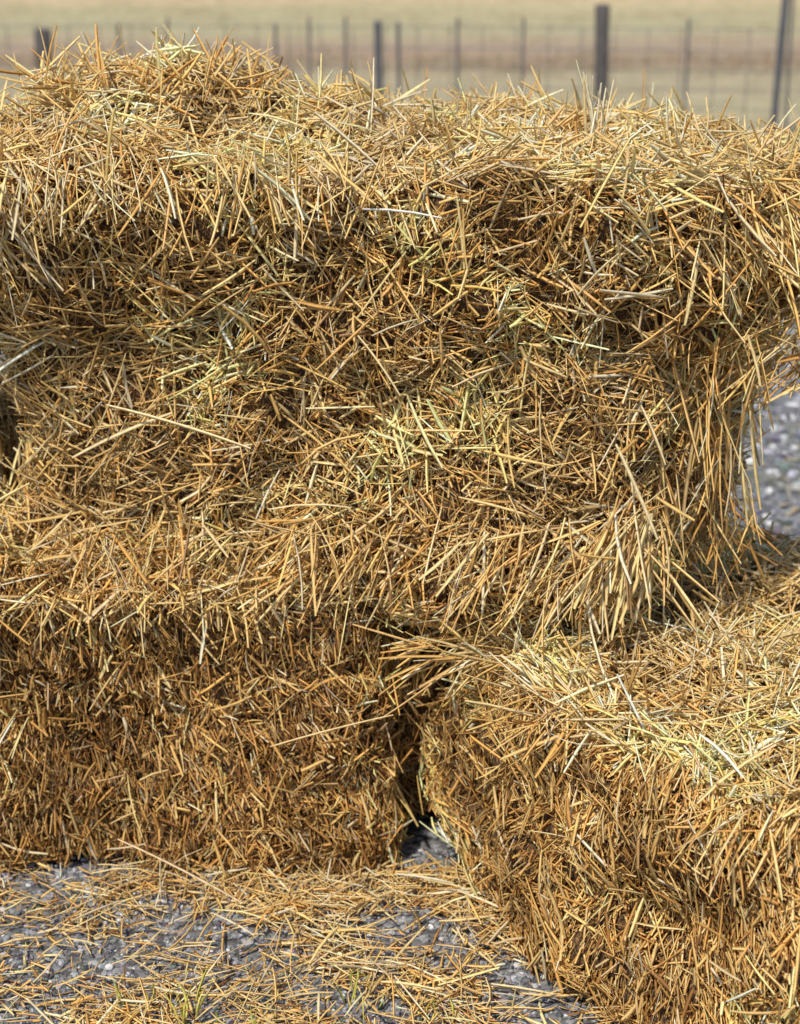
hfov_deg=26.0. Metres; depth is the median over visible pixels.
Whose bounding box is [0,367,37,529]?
straw bale
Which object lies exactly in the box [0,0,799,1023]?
ground
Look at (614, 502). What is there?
straw bale
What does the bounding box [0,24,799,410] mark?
straw bale
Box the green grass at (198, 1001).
[0,325,799,1023]
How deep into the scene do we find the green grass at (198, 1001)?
2.47 m
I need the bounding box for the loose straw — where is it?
[0,417,799,1023]
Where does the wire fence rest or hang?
on the ground at (424, 838)
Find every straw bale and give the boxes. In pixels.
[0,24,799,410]
[0,254,799,684]
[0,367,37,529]
[0,475,468,903]
[352,587,799,1023]
[378,607,569,816]
[549,512,799,667]
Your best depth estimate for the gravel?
2.64 m
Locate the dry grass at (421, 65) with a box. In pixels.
[0,0,799,129]
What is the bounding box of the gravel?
[0,319,799,1023]
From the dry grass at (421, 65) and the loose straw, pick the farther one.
the dry grass at (421, 65)
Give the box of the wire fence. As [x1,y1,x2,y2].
[0,0,799,136]
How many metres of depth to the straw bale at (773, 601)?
2.80 m
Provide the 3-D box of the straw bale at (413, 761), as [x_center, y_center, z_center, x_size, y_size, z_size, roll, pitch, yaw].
[0.124,0.232,3.104,0.598,0.638,0.672,0,19,0]
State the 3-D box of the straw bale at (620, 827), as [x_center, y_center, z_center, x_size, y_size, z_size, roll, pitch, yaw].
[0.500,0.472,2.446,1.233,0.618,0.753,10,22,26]
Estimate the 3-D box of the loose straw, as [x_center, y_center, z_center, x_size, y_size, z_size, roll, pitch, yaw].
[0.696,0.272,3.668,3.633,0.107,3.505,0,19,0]
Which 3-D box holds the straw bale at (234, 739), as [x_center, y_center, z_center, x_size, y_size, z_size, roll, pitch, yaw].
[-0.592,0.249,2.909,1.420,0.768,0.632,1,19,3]

